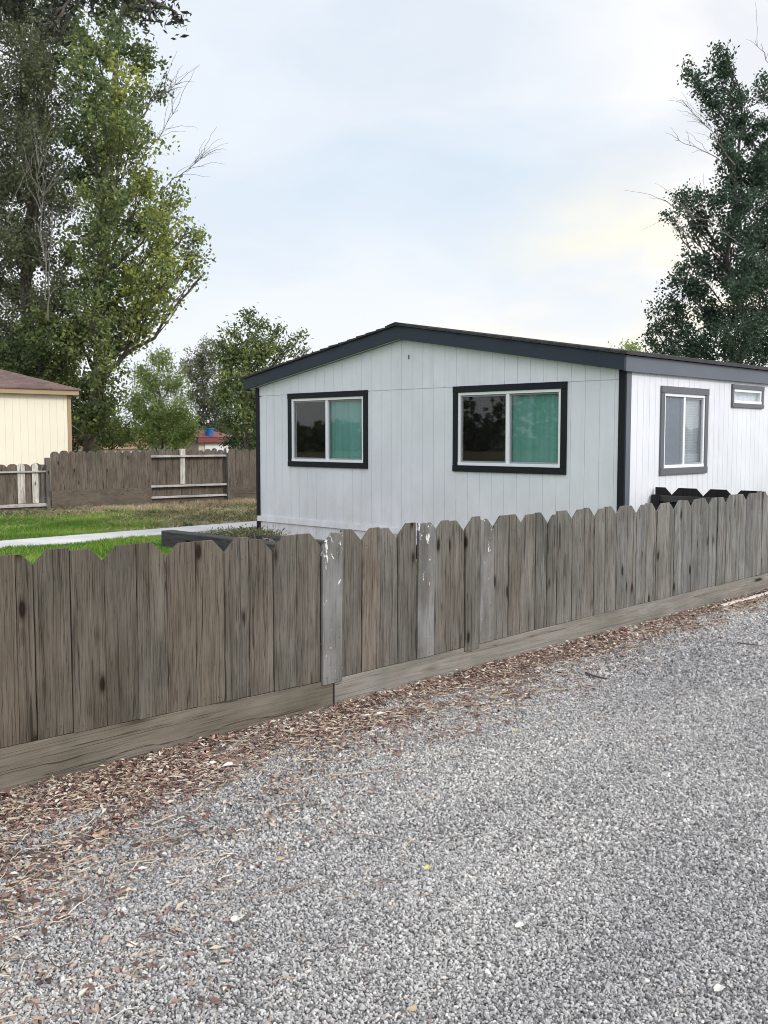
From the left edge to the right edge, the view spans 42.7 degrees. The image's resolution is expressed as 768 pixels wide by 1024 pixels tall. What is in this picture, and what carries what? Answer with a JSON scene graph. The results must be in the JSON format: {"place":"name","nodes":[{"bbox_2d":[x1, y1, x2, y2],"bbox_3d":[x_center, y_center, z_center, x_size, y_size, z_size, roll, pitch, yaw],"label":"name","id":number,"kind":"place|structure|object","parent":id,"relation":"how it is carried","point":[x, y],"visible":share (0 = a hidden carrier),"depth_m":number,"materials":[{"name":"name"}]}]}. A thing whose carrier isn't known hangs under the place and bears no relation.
{"place":"outdoors","nodes":[
{"label":"outdoors","id":0,"kind":"place"},
{"bbox_2d":[0,369,80,472],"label":"cream house","id":1,"kind":"structure","parent":0,"point":[35,421],"depth_m":25.73,"materials":[{"name":"paint"}]},
{"bbox_2d":[72,424,147,453],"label":"brick house","id":2,"kind":"structure","parent":0,"point":[123,449],"depth_m":52.81,"materials":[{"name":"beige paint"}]},
{"bbox_2d":[0,521,256,548],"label":"path","id":3,"kind":"structure","parent":0,"point":[69,539],"depth_m":15.82,"materials":[{"name":"concrete"}]},
{"bbox_2d":[2,506,256,527],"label":"bare ground","id":4,"kind":"structure","parent":0,"point":[229,521],"depth_m":18.89,"materials":[{"name":"soil"}]},
{"bbox_2d":[0,498,256,539],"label":"olive weeds","id":5,"kind":"object","parent":4,"relation":"on","point":[250,515],"visible":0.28,"depth_m":20.04,"materials":[{"name":"green plant"}]},
{"bbox_2d":[1,500,256,536],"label":"dry weeds","id":6,"kind":"object","parent":4,"relation":"on","point":[162,520],"visible":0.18,"depth_m":19.89,"materials":[{"name":"brown plant"}]},
{"bbox_2d":[44,448,255,508],"bbox_3d":[-2.199,-0.967,25.317,12.943,1.377,0.150,-3,5,-37],"label":"tall fence","id":7,"kind":"object","parent":4,"relation":"on","point":[93,478],"visible":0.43,"depth_m":22.80,"materials":[{"name":"brown wood"}]},
{"bbox_2d":[98,497,255,511],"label":"tall dry grass","id":8,"kind":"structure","parent":4,"relation":"on","point":[204,503],"depth_m":22.03,"materials":[{"name":"beige plant"}]},
{"bbox_2d":[144,430,233,452],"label":"garden shed","id":9,"kind":"structure","parent":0,"point":[204,442],"depth_m":34.27,"materials":[{"name":"red paint"}]},
{"bbox_2d":[203,428,213,435],"bbox_3d":[-6.141,-2.794,34.487,0.380,0.300,0.380,4,6,44],"label":"blue tub","id":10,"kind":"object","parent":9,"relation":"on","point":[208,431],"visible":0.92,"depth_m":34.36,"materials":[{"name":"plastic"}]},
{"bbox_2d":[205,443,227,452],"bbox_3d":[-5.872,-1.743,34.484,0.030,1.330,0.977,4,6,44],"label":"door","id":11,"kind":"structure","parent":9,"relation":"in","point":[210,446],"depth_m":34.40,"materials":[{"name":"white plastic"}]},
{"bbox_2d":[0,508,416,570],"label":"lawn","id":12,"kind":"structure","parent":0,"point":[80,534],"depth_m":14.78,"materials":[{"name":"plant"}]},
{"bbox_2d":[0,463,46,511],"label":"fence","id":13,"kind":"object","parent":12,"relation":"on","point":[22,486],"visible":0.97,"depth_m":21.16,"materials":[{"name":"brown wood"}]},
{"bbox_2d":[0,0,191,63],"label":"overhanging tree","id":14,"kind":"object","parent":12,"relation":"on","point":[60,10],"visible":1,"depth_m":9.17,"materials":[{"name":"green plant"}]},
{"bbox_2d":[161,530,323,551],"bbox_3d":[-1.508,0.460,13.591,3.840,0.255,1.301,4,6,44],"label":"planter bed","id":15,"kind":"object","parent":12,"relation":"on","point":[171,538],"visible":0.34,"depth_m":13.99,"materials":[{"name":"soil"}]},
{"bbox_2d":[198,524,277,538],"bbox_3d":[-2.198,0.313,14.815,1.209,0.272,1.475,-1,4,-14],"label":"plant","id":16,"kind":"object","parent":15,"relation":"in","point":[249,531],"visible":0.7,"depth_m":14.82,"materials":[{"name":"green plant"}]},
{"bbox_2d":[226,525,297,535],"bbox_3d":[-2.054,0.320,15.597,1.110,0.219,1.064,4,6,44],"label":"plant","id":17,"kind":"object","parent":15,"relation":"in","point":[280,532],"visible":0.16,"depth_m":15.58,"materials":[{"name":"green plant"}]},
{"bbox_2d":[203,306,312,493],"bbox_3d":[-3.362,-2.889,26.075,2.720,5.240,3.010,4,6,44],"label":"leafy tree","id":18,"kind":"object","parent":12,"relation":"on","point":[244,414],"visible":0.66,"depth_m":25.62,"materials":[{"name":"green plant"}]},
{"bbox_2d":[0,491,767,796],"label":"picket fence","id":19,"kind":"object","parent":12,"relation":"on","point":[126,651],"visible":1,"depth_m":5.64,"materials":[{"name":"brown wood"}]},
{"bbox_2d":[240,322,767,543],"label":"mobile home","id":20,"kind":"object","parent":12,"relation":"on","point":[394,427],"visible":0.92,"depth_m":13.43,"materials":[{"name":"white paint"}]},
{"bbox_2d":[287,390,367,468],"bbox_3d":[-0.867,-1.265,15.128,1.805,1.156,0.096,4,6,44],"label":"window","id":21,"kind":"structure","parent":20,"relation":"in","point":[346,421],"depth_m":14.98,"materials":[{"name":"grey paint"}]},
{"bbox_2d":[452,381,567,474],"bbox_3d":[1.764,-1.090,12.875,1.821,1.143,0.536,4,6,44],"label":"window","id":22,"kind":"structure","parent":20,"relation":"in","point":[535,413],"depth_m":12.57,"materials":[{"name":"grey paint"}]},
{"bbox_2d":[659,386,709,474],"bbox_3d":[3.807,-1.037,12.568,0.116,1.100,1.247,4,6,44],"label":"window","id":23,"kind":"structure","parent":20,"relation":"in","point":[678,440],"depth_m":12.53,"materials":[{"name":"grey paint"}]},
{"bbox_2d":[731,384,764,408],"bbox_3d":[5.090,-1.620,13.829,0.097,0.315,1.017,4,6,44],"label":"window","id":24,"kind":"structure","parent":20,"relation":"in","point":[742,396],"depth_m":13.83,"materials":[{"name":"white glass"}]},
{"bbox_2d":[626,3,767,366],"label":"dark elm tree","id":25,"kind":"object","parent":12,"relation":"on","point":[746,281],"visible":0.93,"depth_m":32.18,"materials":[{"name":"green plant"}]},
{"bbox_2d":[651,487,756,510],"bbox_3d":[3.913,0.234,11.467,1.717,0.988,0.110,4,6,44],"label":"black fence","id":26,"kind":"object","parent":12,"relation":"on","point":[664,495],"visible":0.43,"depth_m":11.77,"materials":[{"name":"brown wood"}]},
{"bbox_2d":[0,599,767,1023],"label":"gravel road","id":27,"kind":"structure","parent":0,"point":[480,831],"depth_m":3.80,"materials":[{"name":"grey gravel"}]},
{"bbox_2d":[150,814,176,825],"bbox_3d":[-0.907,1.274,4.070,0.037,0.010,0.135,4,6,44],"label":"stick","id":28,"kind":"object","parent":27,"relation":"on","point":[157,821],"visible":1,"depth_m":4.06,"materials":[{"name":"beige wood"}]},
{"bbox_2d":[185,737,253,770],"bbox_3d":[-0.773,1.210,4.933,0.088,0.007,0.630,2,5,25],"label":"stick","id":29,"kind":"object","parent":27,"relation":"on","point":[225,755],"visible":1,"depth_m":4.91,"materials":[{"name":"brown wood"}]},
{"bbox_2d":[230,915,243,921],"bbox_3d":[-0.484,1.333,3.232,0.033,0.009,0.052,4,6,44],"label":"fallen leaf","id":30,"kind":"object","parent":27,"relation":"on","point":[234,918],"visible":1,"depth_m":3.23,"materials":[{"name":"white plant"}]},
{"bbox_2d":[331,770,382,775],"bbox_3d":[-0.123,1.233,4.629,0.254,0.008,0.034,-1,5,-15],"label":"stick","id":31,"kind":"object","parent":27,"relation":"on","point":[366,772],"visible":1,"depth_m":4.63,"materials":[{"name":"beige wood"}]},
{"bbox_2d":[0,588,767,1023],"bbox_3d":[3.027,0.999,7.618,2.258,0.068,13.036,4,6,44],"label":"leaf litter","id":32,"kind":"object","parent":27,"relation":"on","point":[354,712],"visible":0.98,"depth_m":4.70,"materials":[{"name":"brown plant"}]},
{"bbox_2d":[10,873,36,883],"bbox_3d":[-1.282,1.318,3.523,0.055,0.007,0.108,4,6,44],"label":"stick","id":33,"kind":"object","parent":32,"relation":"on","point":[24,880],"visible":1,"depth_m":3.52,"materials":[{"name":"beige wood"}]},
{"bbox_2d":[92,832,104,837],"bbox_3d":[-1.136,1.282,3.906,0.034,0.010,0.059,4,6,44],"label":"fallen leaf","id":34,"kind":"object","parent":32,"relation":"on","point":[96,835],"visible":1,"depth_m":3.90,"materials":[{"name":"beige plant"}]},
{"bbox_2d":[222,762,233,766],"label":"fallen leaf","id":35,"kind":"object","parent":32,"relation":"on","point":[228,764],"visible":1,"depth_m":4.74,"materials":[{"name":"white plant"}]},
{"bbox_2d":[406,1004,416,1010],"bbox_3d":[0.078,1.374,2.717,0.023,0.007,0.036,4,6,44],"label":"fallen leaf","id":36,"kind":"object","parent":27,"relation":"on","point":[413,1007],"visible":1,"depth_m":2.72,"materials":[{"name":"beige plant"}]},
{"bbox_2d":[515,922,523,927],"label":"fallen leaf","id":37,"kind":"object","parent":27,"relation":"on","point":[518,924],"visible":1,"depth_m":3.18,"materials":[{"name":"white plant"}]},
{"bbox_2d":[585,672,606,678],"bbox_3d":[1.391,1.086,6.508,0.053,0.014,0.197,-3,5,-31],"label":"stick","id":38,"kind":"object","parent":27,"relation":"on","point":[589,674],"visible":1,"depth_m":6.50,"materials":[{"name":"wood"}]},
{"bbox_2d":[713,983,724,990],"bbox_3d":[0.962,1.365,2.820,0.026,0.008,0.046,4,6,44],"label":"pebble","id":39,"kind":"object","parent":27,"relation":"on","point":[717,987],"visible":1,"depth_m":2.82,"materials":[{"name":"white stone"}]},
{"bbox_2d":[720,592,767,606],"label":"pale lath","id":40,"kind":"object","parent":27,"relation":"on","point":[750,597],"visible":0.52,"depth_m":9.49,"materials":[{"name":"white wood"}]},
{"bbox_2d":[0,0,767,429],"label":"sky","id":41,"kind":"structure","parent":0,"point":[468,165],"materials":[{"name":"white"}]},
{"label":"ground","id":42,"kind":"structure","parent":0,"visible":0},
{"bbox_2d":[0,299,89,423],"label":"round green tree","id":43,"kind":"object","parent":42,"relation":"on","point":[29,352],"visible":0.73,"depth_m":28.78,"materials":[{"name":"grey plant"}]},
{"bbox_2d":[0,0,94,416],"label":"grey green tree","id":44,"kind":"object","parent":42,"relation":"on","point":[24,239],"visible":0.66,"depth_m":29.42,"materials":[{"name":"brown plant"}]},
{"bbox_2d":[72,416,106,452],"bbox_3d":[-10.331,-2.107,32.915,1.909,2.614,1.318,1,4,11],"label":"bush","id":45,"kind":"object","parent":42,"relation":"on","point":[78,441],"visible":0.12,"depth_m":32.86,"materials":[{"name":"green plant"}]},
{"bbox_2d":[82,412,129,449],"bbox_3d":[-8.720,-1.900,30.970,1.522,2.492,1.058,-1,5,-15],"label":"bush","id":46,"kind":"object","parent":42,"relation":"on","point":[113,446],"visible":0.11,"depth_m":30.84,"materials":[{"name":"green plant"}]},
{"bbox_2d":[25,0,226,452],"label":"cottonwood tree","id":47,"kind":"object","parent":42,"relation":"on","point":[105,318],"visible":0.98,"depth_m":28.26,"materials":[{"name":"green plant"}]},
{"bbox_2d":[107,345,205,452],"bbox_3d":[-6.363,-2.528,27.421,3.042,4.300,1.995,0,4,4],"label":"green sapling","id":48,"kind":"object","parent":42,"relation":"on","point":[154,414],"visible":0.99,"depth_m":27.25,"materials":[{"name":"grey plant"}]},
{"bbox_2d":[141,412,244,451],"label":"wood","id":49,"kind":"object","parent":42,"relation":"on","point":[243,448],"visible":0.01,"depth_m":94.63,"materials":[{"name":"green plant"}]},
{"bbox_2d":[171,333,234,433],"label":"brownish tree","id":50,"kind":"object","parent":42,"relation":"on","point":[199,366],"visible":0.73,"depth_m":40.53,"materials":[{"name":"green plant"}]},
{"bbox_2d":[219,430,250,450],"bbox_3d":[-4.509,-1.622,29.987,0.996,2.094,0.908,0,4,-2],"label":"bush","id":51,"kind":"object","parent":42,"relation":"on","point":[231,442],"visible":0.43,"depth_m":29.81,"materials":[{"name":"green plant"}]},
{"bbox_2d":[608,339,643,351],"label":"distant tree","id":52,"kind":"object","parent":42,"relation":"on","point":[629,346],"visible":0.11,"depth_m":45.35,"materials":[{"name":"green plant"}]}
]}

